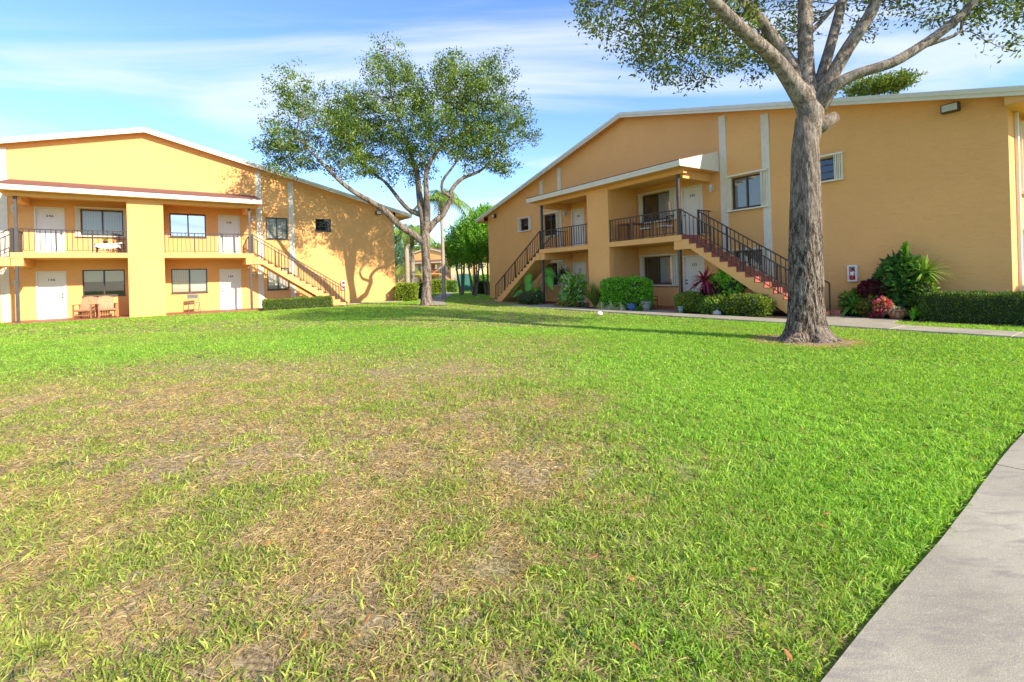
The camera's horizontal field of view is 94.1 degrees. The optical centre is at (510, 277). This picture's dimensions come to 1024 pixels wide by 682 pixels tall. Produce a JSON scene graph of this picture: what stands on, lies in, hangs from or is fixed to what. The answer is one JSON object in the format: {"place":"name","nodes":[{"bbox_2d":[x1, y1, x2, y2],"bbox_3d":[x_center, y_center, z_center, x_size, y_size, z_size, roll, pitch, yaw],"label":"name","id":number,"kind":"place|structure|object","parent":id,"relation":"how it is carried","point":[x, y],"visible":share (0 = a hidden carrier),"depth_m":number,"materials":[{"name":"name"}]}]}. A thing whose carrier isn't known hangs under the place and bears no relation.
{"place":"outdoors","nodes":[
{"label":"outdoors","id":0,"kind":"place"},
{"bbox_2d":[432,292,453,304],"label":"back path","id":1,"kind":"structure","parent":0,"point":[438,300],"depth_m":29.15,"materials":[{"name":"concrete"}]},
{"bbox_2d":[0,285,1023,681],"bbox_3d":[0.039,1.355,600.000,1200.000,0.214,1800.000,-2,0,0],"label":"ground","id":2,"kind":"structure","parent":0,"point":[240,661],"depth_m":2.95,"materials":[{"name":"green plant"}]},
{"bbox_2d":[0,127,411,324],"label":"apartment building","id":3,"kind":"structure","parent":2,"relation":"on","point":[175,213],"depth_m":22.23,"materials":[{"name":"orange paint"}]},
{"bbox_2d":[34,206,65,251],"bbox_3d":[-19.620,-1.961,20.318,0.945,2.030,0.150,-2,0,-36],"label":"door","id":4,"kind":"structure","parent":3,"relation":"in","point":[44,217],"depth_m":20.31,"materials":[{"name":"beige paint"}]},
{"bbox_2d":[36,271,66,319],"bbox_3d":[-19.541,0.766,20.318,0.945,2.030,0.150,-2,0,-36],"label":"door","id":5,"kind":"structure","parent":3,"relation":"in","point":[51,288],"depth_m":20.31,"materials":[{"name":"beige paint"}]},
{"bbox_2d":[71,296,97,318],"bbox_3d":[-17.885,1.278,20.086,0.710,0.916,0.710,-2,0,-18],"label":"garden chair","id":6,"kind":"object","parent":3,"relation":"on","point":[84,307],"visible":1,"depth_m":20.24,"materials":[{"name":"brown wood"}]},
{"bbox_2d":[74,206,126,236],"bbox_3d":[-18.225,-2.439,21.258,1.780,1.310,0.242,-2,0,-36],"label":"window","id":7,"kind":"structure","parent":3,"relation":"in","point":[101,220],"depth_m":21.30,"materials":[{"name":"grey metal"}]},
{"bbox_2d":[82,270,125,296],"bbox_3d":[-18.152,0.272,21.307,1.510,1.200,0.157,-2,0,-36],"label":"window","id":8,"kind":"structure","parent":3,"relation":"in","point":[104,276],"depth_m":21.32,"materials":[{"name":"grey glass"}]},
{"bbox_2d":[96,296,118,317],"bbox_3d":[-17.340,1.263,20.478,0.710,0.916,0.710,-2,0,42],"label":"garden chair","id":9,"kind":"object","parent":3,"relation":"on","point":[113,306],"visible":1,"depth_m":20.55,"materials":[{"name":"brown wood"}]},
{"bbox_2d":[94,243,121,252],"bbox_3d":[-17.398,-1.222,20.600,0.915,0.425,0.562,-2,0,-36],"label":"draped table","id":10,"kind":"object","parent":3,"relation":"on","point":[106,245],"visible":0.84,"depth_m":20.40,"materials":[{"name":"white fabric"}]},
{"bbox_2d":[111,233,125,252],"bbox_3d":[-17.044,-1.465,20.886,0.500,0.890,0.488,-2,0,-6],"label":"patio chair","id":11,"kind":"object","parent":3,"relation":"on","point":[115,238],"visible":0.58,"depth_m":20.74,"materials":[{"name":"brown plastic"}]},
{"bbox_2d":[169,213,205,237],"bbox_3d":[-15.650,-2.488,23.151,1.510,1.180,0.155,-2,0,-36],"label":"window","id":12,"kind":"structure","parent":3,"relation":"in","point":[180,223],"depth_m":23.15,"materials":[{"name":"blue glass"}]},
{"bbox_2d":[171,269,207,293],"bbox_3d":[-15.573,0.198,23.152,1.510,1.200,0.157,-2,0,-36],"label":"window","id":13,"kind":"structure","parent":3,"relation":"in","point":[183,281],"depth_m":23.16,"materials":[{"name":"grey glass"}]},
{"bbox_2d":[187,294,200,312],"bbox_3d":[-14.994,1.237,22.581,0.464,0.839,0.540,-2,0,-44],"label":"folding chair","id":14,"kind":"object","parent":3,"relation":"on","point":[192,296],"visible":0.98,"depth_m":22.65,"materials":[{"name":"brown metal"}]},
{"bbox_2d":[218,215,239,252],"bbox_3d":[-14.247,-2.116,24.163,0.945,2.030,0.150,-2,0,-36],"label":"door","id":15,"kind":"structure","parent":3,"relation":"in","point":[227,224],"depth_m":24.16,"materials":[{"name":"beige paint"}]},
{"bbox_2d":[219,269,241,309],"bbox_3d":[-14.169,0.611,24.163,0.945,2.030,0.150,-2,0,-36],"label":"door","id":16,"kind":"structure","parent":3,"relation":"in","point":[230,279],"depth_m":24.16,"materials":[{"name":"beige paint"}]},
{"bbox_2d":[266,217,288,239],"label":"window","id":17,"kind":"structure","parent":3,"relation":"in","point":[276,228],"depth_m":25.46,"materials":[{"name":"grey glass"}]},
{"bbox_2d":[267,268,289,290],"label":"window","id":18,"kind":"structure","parent":3,"relation":"in","point":[274,282],"depth_m":25.43,"materials":[{"name":"grey glass"}]},
{"bbox_2d":[315,219,331,231],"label":"window","id":19,"kind":"structure","parent":3,"relation":"in","point":[315,219],"depth_m":26.80,"materials":[{"name":"black glass"}]},
{"bbox_2d":[257,305,346,310],"bbox_3d":[-10.839,1.605,24.697,4.000,0.115,2.840,-2,0,-36],"label":"planting bed","id":20,"kind":"object","parent":2,"relation":"on","point":[298,308],"visible":0.23,"depth_m":23.85,"materials":[{"name":"brown soil"}]},
{"bbox_2d":[261,295,333,309],"bbox_3d":[-10.571,1.267,23.823,3.316,0.645,0.838,-2,0,-36],"label":"clipped hedge","id":21,"kind":"object","parent":20,"relation":"on","point":[298,302],"visible":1,"depth_m":23.59,"materials":[{"name":"green plant"}]},
{"bbox_2d":[298,628,307,641],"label":"fallen leaf","id":22,"kind":"object","parent":2,"relation":"on","point":[302,635],"visible":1,"depth_m":1.75,"materials":[{"name":"brown plant"}]},
{"bbox_2d":[346,299,420,304],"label":"corner walk","id":23,"kind":"structure","parent":2,"relation":"on","point":[374,302],"depth_m":27.43,"materials":[{"name":"concrete"}]},
{"bbox_2d":[248,31,545,305],"label":"oak tree","id":24,"kind":"object","parent":2,"relation":"on","point":[343,121],"visible":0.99,"depth_m":22.95,"materials":[{"name":"green plant"}]},
{"bbox_2d":[394,243,410,282],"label":"leafy tree","id":25,"kind":"object","parent":2,"relation":"on","point":[399,261],"visible":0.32,"depth_m":59.56,"materials":[{"name":"green plant"}]},
{"bbox_2d":[393,282,419,300],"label":"garden hedge","id":26,"kind":"object","parent":2,"relation":"on","point":[404,291],"visible":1,"depth_m":28.35,"materials":[{"name":"green plant"}]},
{"bbox_2d":[395,242,420,257],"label":"leafy tree","id":27,"kind":"object","parent":2,"relation":"on","point":[415,247],"visible":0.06,"depth_m":152.95,"materials":[{"name":"green plant"}]},
{"bbox_2d":[395,263,421,281],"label":"palm tree","id":28,"kind":"object","parent":2,"relation":"on","point":[401,269],"visible":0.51,"depth_m":51.78,"materials":[{"name":"green plant"}]},
{"bbox_2d":[394,223,433,282],"bbox_3d":[-7.998,-1.241,36.438,3.709,5.640,4.013,-2,0,38],"label":"palm tree","id":29,"kind":"object","parent":2,"relation":"on","point":[405,236],"visible":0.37,"depth_m":36.33,"materials":[{"name":"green plant"}]},
{"bbox_2d":[394,225,436,281],"bbox_3d":[-7.739,-1.290,38.022,3.945,5.724,4.220,-2,0,0],"label":"palm tree","id":30,"kind":"object","parent":2,"relation":"on","point":[411,241],"visible":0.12,"depth_m":37.85,"materials":[{"name":"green plant"}]},
{"bbox_2d":[417,282,421,297],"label":"garden hedge","id":31,"kind":"object","parent":2,"relation":"on","point":[420,289],"visible":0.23,"depth_m":32.58,"materials":[{"name":"green plant"}]},
{"bbox_2d":[414,241,444,251],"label":"leafy tree","id":32,"kind":"object","parent":2,"relation":"on","point":[438,245],"visible":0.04,"depth_m":148.02,"materials":[{"name":"green plant"}]},
{"bbox_2d":[395,248,477,284],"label":"apartment building","id":33,"kind":"structure","parent":2,"relation":"on","point":[435,257],"depth_m":107.37,"materials":[{"name":"orange paint"}]},
{"bbox_2d":[431,279,447,292],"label":"garden hedge","id":34,"kind":"object","parent":2,"relation":"on","point":[436,285],"visible":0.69,"depth_m":44.09,"materials":[{"name":"green plant"}]},
{"bbox_2d":[407,188,473,298],"bbox_3d":[-4.359,-2.068,30.252,4.299,7.117,4.156,-2,0,0],"label":"palm tree","id":35,"kind":"object","parent":2,"relation":"on","point":[440,198],"visible":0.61,"depth_m":30.30,"materials":[{"name":"green plant"}]},
{"bbox_2d":[446,280,457,291],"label":"garden hedge","id":36,"kind":"object","parent":2,"relation":"on","point":[451,285],"visible":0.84,"depth_m":44.58,"materials":[{"name":"green plant"}]},
{"bbox_2d":[440,219,469,294],"bbox_3d":[-3.853,-1.581,37.085,3.342,6.163,3.416,-2,0,-42],"label":"leafy tree","id":37,"kind":"object","parent":2,"relation":"on","point":[450,261],"visible":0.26,"depth_m":36.79,"materials":[{"name":"green plant"}]},
{"bbox_2d":[459,273,470,290],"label":"windscreen fence","id":38,"kind":"object","parent":2,"relation":"on","point":[467,287],"visible":0.39,"depth_m":45.99,"materials":[{"name":"teal fabric"}]},
{"bbox_2d":[446,205,488,295],"bbox_3d":[-2.542,-1.921,35.514,3.594,6.818,3.697,-2,0,-44],"label":"leafy tree","id":39,"kind":"object","parent":2,"relation":"on","point":[465,241],"visible":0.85,"depth_m":35.00,"materials":[{"name":"green plant"}]},
{"bbox_2d":[451,257,486,279],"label":"yellow building","id":40,"kind":"structure","parent":2,"relation":"on","point":[453,273],"depth_m":104.44,"materials":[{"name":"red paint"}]},
{"bbox_2d":[467,200,493,295],"bbox_3d":[-1.782,-2.167,36.078,3.777,7.311,3.549,-2,0,0],"label":"leafy tree","id":41,"kind":"object","parent":2,"relation":"on","point":[487,290],"visible":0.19,"depth_m":35.64,"materials":[{"name":"green plant"}]},
{"bbox_2d":[472,274,489,282],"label":"garden hedge","id":42,"kind":"object","parent":2,"relation":"on","point":[481,278],"visible":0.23,"depth_m":44.09,"materials":[{"name":"green plant"}]},
{"bbox_2d":[478,280,486,293],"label":"garden hedge","id":43,"kind":"object","parent":2,"relation":"on","point":[481,288],"visible":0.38,"depth_m":38.58,"materials":[{"name":"green plant"}]},
{"bbox_2d":[559,306,642,310],"bbox_3d":[3.555,1.352,20.050,0.780,0.116,5.300,-2,0,-34],"label":"planting bed","id":44,"kind":"object","parent":2,"relation":"on","point":[597,308],"visible":0.11,"depth_m":20.36,"materials":[{"name":"brown soil"}]},
{"bbox_2d":[556,299,577,306],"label":"flowering groundcover","id":45,"kind":"object","parent":44,"relation":"on","point":[567,303],"visible":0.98,"depth_m":20.99,"materials":[{"name":"green plant"}]},
{"bbox_2d":[557,270,588,306],"bbox_3d":[2.832,0.588,21.319,1.250,1.798,1.655,-2,0,-34],"label":"variegated bush","id":46,"kind":"object","parent":44,"relation":"on","point":[573,287],"visible":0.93,"depth_m":20.97,"materials":[{"name":"green plant"}]},
{"bbox_2d":[604,302,616,309],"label":"spider plant","id":47,"kind":"object","parent":44,"relation":"on","point":[611,306],"visible":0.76,"depth_m":18.67,"materials":[{"name":"green plant"}]},
{"bbox_2d":[599,275,654,310],"bbox_3d":[4.551,0.647,18.804,0.994,1.456,2.532,-2,0,-34],"label":"round hedge","id":48,"kind":"object","parent":44,"relation":"on","point":[616,290],"visible":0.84,"depth_m":18.37,"materials":[{"name":"green plant"}]},
{"bbox_2d":[627,303,636,310],"bbox_3d":[4.605,1.130,18.024,0.374,0.260,0.374,-2,0,0],"label":"plant pot","id":49,"kind":"object","parent":44,"relation":"on","point":[630,306],"visible":0.96,"depth_m":17.90,"materials":[{"name":"blue ceramic"}]},
{"bbox_2d":[648,310,685,312],"bbox_3d":[5.482,1.291,17.190,0.810,0.126,1.400,-2,0,-34],"label":"entrance pad","id":50,"kind":"object","parent":2,"relation":"on","point":[665,311],"visible":0.34,"depth_m":17.05,"materials":[{"name":"concrete"}]},
{"bbox_2d":[640,301,651,310],"bbox_3d":[5.085,1.076,17.795,0.418,0.340,0.418,-2,0,0],"label":"plant pot","id":51,"kind":"object","parent":50,"relation":"on","point":[646,307],"visible":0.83,"depth_m":17.66,"materials":[{"name":"grey ceramic"}]},
{"bbox_2d":[683,311,786,318],"bbox_3d":[7.902,1.227,15.476,2.600,0.115,3.950,-2,0,-34],"label":"planting bed","id":52,"kind":"object","parent":2,"relation":"on","point":[781,315],"visible":0.08,"depth_m":14.71,"materials":[{"name":"brown soil"}]},
{"bbox_2d":[673,291,703,312],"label":"clipped shrub","id":53,"kind":"object","parent":52,"relation":"on","point":[688,300],"visible":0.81,"depth_m":16.06,"materials":[{"name":"green plant"}]},
{"bbox_2d":[688,267,715,295],"bbox_3d":[6.682,0.407,16.255,1.312,1.625,1.392,-2,0,-34],"label":"red cordyline","id":54,"kind":"object","parent":52,"relation":"on","point":[704,279],"visible":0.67,"depth_m":16.11,"materials":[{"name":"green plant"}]},
{"bbox_2d":[700,281,723,296],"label":"purple bush","id":55,"kind":"object","parent":52,"relation":"on","point":[717,290],"visible":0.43,"depth_m":15.79,"materials":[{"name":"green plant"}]},
{"bbox_2d":[696,294,728,314],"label":"clipped shrub","id":56,"kind":"object","parent":52,"relation":"on","point":[709,304],"visible":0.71,"depth_m":15.41,"materials":[{"name":"green plant"}]},
{"bbox_2d":[708,268,744,296],"bbox_3d":[7.196,0.405,15.927,1.124,1.679,1.367,-2,0,-34],"label":"leafy bush","id":57,"kind":"object","parent":52,"relation":"on","point":[728,284],"visible":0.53,"depth_m":15.66,"materials":[{"name":"green plant"}]},
{"bbox_2d":[721,292,776,316],"bbox_3d":[7.343,0.861,14.713,1.018,0.811,1.558,-2,0,-34],"label":"clipped shrub","id":58,"kind":"object","parent":52,"relation":"on","point":[749,304],"visible":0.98,"depth_m":14.37,"materials":[{"name":"green plant"}]},
{"bbox_2d":[475,85,1023,316],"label":"apartment building","id":59,"kind":"structure","parent":2,"relation":"on","point":[922,173],"depth_m":16.07,"materials":[{"name":"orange paint"}]},
{"bbox_2d":[517,216,531,232],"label":"window","id":60,"kind":"structure","parent":59,"relation":"in","point":[526,224],"depth_m":28.08,"materials":[{"name":"brown metal"}]},
{"bbox_2d":[543,211,559,236],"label":"window","id":61,"kind":"structure","parent":59,"relation":"in","point":[551,221],"depth_m":26.08,"materials":[{"name":"brown metal"}]},
{"bbox_2d":[545,261,560,285],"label":"window","id":62,"kind":"structure","parent":59,"relation":"in","point":[555,266],"depth_m":25.88,"materials":[{"name":"brown metal"}]},
{"bbox_2d":[571,207,584,245],"bbox_3d":[3.503,-2.465,24.258,0.150,2.030,0.945,-2,0,-34],"label":"door","id":63,"kind":"structure","parent":59,"relation":"in","point":[577,215],"depth_m":24.32,"materials":[{"name":"beige paint"}]},
{"bbox_2d":[573,262,586,301],"bbox_3d":[3.582,0.262,24.258,0.150,2.030,0.945,-2,0,-34],"label":"door","id":64,"kind":"structure","parent":59,"relation":"in","point":[581,266],"depth_m":24.24,"materials":[{"name":"beige paint"}]},
{"bbox_2d":[617,222,642,240],"bbox_3d":[5.025,-1.864,19.900,0.720,0.740,0.840,-2,0,-34],"label":"wooden table","id":65,"kind":"object","parent":59,"relation":"on","point":[627,224],"visible":0.76,"depth_m":19.80,"materials":[{"name":"brown wood"}]},
{"bbox_2d":[640,218,653,237],"bbox_3d":[5.533,-1.953,19.293,0.488,0.890,0.500,-2,0,36],"label":"patio chair","id":66,"kind":"object","parent":59,"relation":"on","point":[647,227],"visible":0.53,"depth_m":19.39,"materials":[{"name":"black metal"}]},
{"bbox_2d":[637,187,676,223],"bbox_3d":[6.241,-2.981,20.134,0.290,1.310,1.950,-2,0,-34],"label":"window","id":67,"kind":"structure","parent":59,"relation":"in","point":[666,201],"depth_m":20.15,"materials":[{"name":"brown metal"}]},
{"bbox_2d":[639,253,678,285],"bbox_3d":[6.313,-0.295,20.143,0.290,1.330,1.970,-2,0,-34],"label":"window","id":68,"kind":"structure","parent":59,"relation":"in","point":[666,267],"depth_m":20.12,"materials":[{"name":"metal"}]},
{"bbox_2d":[657,215,672,236],"bbox_3d":[6.049,-1.968,18.531,0.500,0.890,0.488,-2,0,-19],"label":"patio chair","id":69,"kind":"object","parent":59,"relation":"on","point":[664,225],"visible":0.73,"depth_m":18.51,"materials":[{"name":"black metal"}]},
{"bbox_2d":[681,184,703,234],"bbox_3d":[7.201,-2.572,18.782,0.150,2.030,0.945,-2,0,-34],"label":"door","id":70,"kind":"structure","parent":59,"relation":"in","point":[691,196],"depth_m":18.84,"materials":[{"name":"beige paint"}]},
{"bbox_2d":[683,255,704,291],"bbox_3d":[7.280,0.155,18.782,0.150,2.030,0.945,-2,0,-34],"label":"door","id":71,"kind":"structure","parent":59,"relation":"in","point":[692,264],"depth_m":18.87,"materials":[{"name":"beige paint"}]},
{"bbox_2d":[725,168,768,211],"bbox_3d":[8.408,-3.044,16.886,0.242,1.310,1.500,-2,0,-34],"label":"window","id":72,"kind":"structure","parent":59,"relation":"in","point":[749,191],"depth_m":16.94,"materials":[{"name":"grey metal"}]},
{"bbox_2d":[728,247,769,281],"bbox_3d":[8.486,-0.358,16.886,0.242,1.330,1.500,-2,0,-34],"label":"window","id":73,"kind":"structure","parent":59,"relation":"in","point":[763,249],"depth_m":16.74,"materials":[{"name":"glass"}]},
{"bbox_2d":[820,151,843,182],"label":"window","id":74,"kind":"structure","parent":59,"relation":"in","point":[837,157],"depth_m":14.50,"materials":[{"name":"white metal"}]},
{"bbox_2d":[847,265,858,281],"bbox_3d":[10.222,-0.113,14.216,0.144,0.490,0.250,-2,0,-34],"label":"extinguisher cabinet","id":75,"kind":"object","parent":59,"relation":"attached to","point":[852,274],"visible":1,"depth_m":14.17,"materials":[{"name":"white plastic"}]},
{"bbox_2d":[940,101,960,114],"bbox_3d":[11.360,-4.357,12.291,0.215,0.220,0.360,-2,0,-34],"label":"floodlight","id":76,"kind":"object","parent":59,"relation":"attached to","point":[950,108],"visible":1,"depth_m":12.22,"materials":[{"name":"white metal"}]},
{"bbox_2d":[505,304,1023,338],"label":"walkway","id":77,"kind":"structure","parent":2,"relation":"on","point":[980,332],"depth_m":11.59,"materials":[{"name":"concrete"}]},
{"bbox_2d":[784,647,792,660],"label":"fallen leaf","id":78,"kind":"object","parent":2,"relation":"on","point":[787,653],"visible":1,"depth_m":1.65,"materials":[{"name":"orange plant"}]},
{"bbox_2d":[564,0,1023,343],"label":"oak tree","id":79,"kind":"object","parent":2,"relation":"on","point":[810,92],"visible":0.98,"depth_m":9.36,"materials":[{"name":"green plant"}]},
{"bbox_2d":[826,315,911,325],"bbox_3d":[9.377,1.179,12.283,1.769,0.127,2.895,-2,0,-34],"label":"stair pad","id":80,"kind":"object","parent":2,"relation":"on","point":[858,319],"visible":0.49,"depth_m":12.41,"materials":[{"name":"concrete"}]},
{"bbox_2d":[835,67,928,96],"bbox_3d":[23.413,-6.000,30.033,4.834,13.692,3.879,-2,0,0],"label":"leafy tree","id":81,"kind":"object","parent":2,"relation":"on","point":[892,83],"visible":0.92,"depth_m":29.44,"materials":[{"name":"green plant"}]},
{"bbox_2d":[844,314,1023,326],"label":"planting bed","id":82,"kind":"object","parent":2,"relation":"on","point":[907,318],"visible":0.23,"depth_m":11.91,"materials":[{"name":"brown soil"}]},
{"bbox_2d":[830,309,843,315],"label":"red block","id":83,"kind":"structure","parent":82,"relation":"on","point":[836,312],"depth_m":13.79,"materials":[{"name":"paint"}]},
{"bbox_2d":[837,287,864,315],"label":"leafy bush","id":84,"kind":"object","parent":82,"relation":"on","point":[845,300],"visible":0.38,"depth_m":13.89,"materials":[{"name":"green plant"}]},
{"bbox_2d":[835,296,867,315],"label":"fern","id":85,"kind":"object","parent":82,"relation":"on","point":[851,308],"visible":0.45,"depth_m":13.60,"materials":[{"name":"green plant"}]},
{"bbox_2d":[853,294,887,317],"bbox_3d":[10.058,0.831,13.222,0.758,0.756,0.918,-2,0,-34],"label":"croton","id":86,"kind":"object","parent":82,"relation":"on","point":[864,305],"visible":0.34,"depth_m":13.21,"materials":[{"name":"green plant"}]},
{"bbox_2d":[856,276,891,299],"bbox_3d":[10.246,0.372,13.339,0.828,0.832,0.979,-2,0,-34],"label":"coleus","id":87,"kind":"object","parent":82,"relation":"on","point":[865,287],"visible":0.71,"depth_m":13.23,"materials":[{"name":"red plant"}]},
{"bbox_2d":[868,310,884,318],"bbox_3d":[9.799,1.028,12.772,0.292,0.305,0.398,-2,0,-34],"label":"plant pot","id":88,"kind":"object","parent":82,"relation":"on","point":[874,314],"visible":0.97,"depth_m":12.73,"materials":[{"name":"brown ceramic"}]},
{"bbox_2d":[871,295,894,314],"bbox_3d":[9.961,0.768,12.758,0.528,0.594,0.529,-2,0,-34],"label":"croton","id":89,"kind":"object","parent":82,"relation":"on","point":[883,304],"visible":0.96,"depth_m":12.68,"materials":[{"name":"pink plant"}]},
{"bbox_2d":[887,309,906,318],"bbox_3d":[10.169,0.974,12.542,0.418,0.250,0.418,-2,0,0],"label":"plant pot","id":90,"kind":"object","parent":82,"relation":"on","point":[900,314],"visible":0.89,"depth_m":12.42,"materials":[{"name":"ceramic"}]},
{"bbox_2d":[880,303,906,316],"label":"potted plant","id":91,"kind":"object","parent":90,"relation":"in","point":[896,308],"visible":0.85,"depth_m":12.49,"materials":[{"name":"green plant"}]},
{"bbox_2d":[872,245,936,311],"bbox_3d":[10.635,0.086,12.936,1.193,1.938,1.497,-2,0,-34],"label":"philodendron","id":92,"kind":"object","parent":82,"relation":"on","point":[890,268],"visible":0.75,"depth_m":12.77,"materials":[{"name":"green plant"}]},
{"bbox_2d":[898,241,913,316],"bbox_3d":[10.756,0.058,12.964,0.409,2.088,0.382,-2,0,-34],"label":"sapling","id":93,"kind":"object","parent":82,"relation":"on","point":[905,243],"visible":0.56,"depth_m":12.91,"materials":[{"name":"green plant"}]},
{"bbox_2d":[904,305,926,321],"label":"grassy clump","id":94,"kind":"object","parent":82,"relation":"on","point":[913,314],"visible":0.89,"depth_m":12.26,"materials":[{"name":"green plant"}]},
{"bbox_2d":[907,271,940,317],"bbox_3d":[10.829,0.462,12.477,0.728,1.396,0.742,-2,0,-34],"label":"shrub","id":95,"kind":"object","parent":82,"relation":"on","point":[924,288],"visible":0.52,"depth_m":12.38,"materials":[{"name":"green plant"}]},
{"bbox_2d":[898,254,953,315],"bbox_3d":[10.883,0.219,12.521,1.222,1.758,1.274,-2,0,-16],"label":"dracaena","id":96,"kind":"object","parent":82,"relation":"on","point":[924,265],"visible":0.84,"depth_m":12.40,"materials":[{"name":"green plant"}]},
{"bbox_2d":[918,290,1023,324],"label":"clipped hedge","id":97,"kind":"object","parent":82,"relation":"on","point":[985,306],"visible":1,"depth_m":11.26,"materials":[{"name":"green plant"}]},
{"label":"planting bed","id":98,"kind":"structure","parent":2,"relation":"on","visible":0},
{"bbox_2d":[516,290,542,304],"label":"shrub","id":99,"kind":"object","parent":98,"relation":"on","point":[523,297],"visible":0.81,"depth_m":23.85,"materials":[{"name":"green plant"}]},
{"bbox_2d":[511,267,556,297],"bbox_3d":[1.129,0.434,24.867,1.455,1.912,3.307,-2,0,-34],"label":"elephant ear plant","id":100,"kind":"object","parent":98,"relation":"on","point":[549,279],"visible":0.59,"depth_m":24.51,"materials":[{"name":"green plant"}]},
{"bbox_2d":[531,287,544,303],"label":"shrub","id":101,"kind":"object","parent":98,"relation":"on","point":[538,295],"visible":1,"depth_m":23.41,"materials":[{"name":"green plant"}]},
{"bbox_2d":[0,0,1023,248],"label":"sky","id":102,"kind":"structure","parent":0,"point":[191,71],"materials":[{"name":"blue"}]},
{"bbox_2d":[583,282,600,307],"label":"spiky grass","id":103,"kind":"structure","parent":0,"point":[594,296],"depth_m":20.06,"materials":[{"name":"green plant"}]},
{"bbox_2d":[821,464,1023,681],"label":"path","id":104,"kind":"structure","parent":0,"point":[956,603],"depth_m":1.91,"materials":[{"name":"concrete"}]},
{"bbox_2d":[997,433,1023,469],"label":"path","id":105,"kind":"structure","parent":0,"point":[1013,456],"depth_m":3.43,"materials":[{"name":"concrete"}]},
{"bbox_3d":[2.618,1.107,23.406,0.528,0.400,0.528,-2,0,0],"label":"plant pot","id":106,"kind":"object","parent":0,"visible":0},
{"bbox_2d":[551,263,567,285],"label":"potted palm","id":107,"kind":"object","parent":106,"relation":"in","point":[561,270],"visible":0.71,"depth_m":23.39,"materials":[{"name":"green plant"}]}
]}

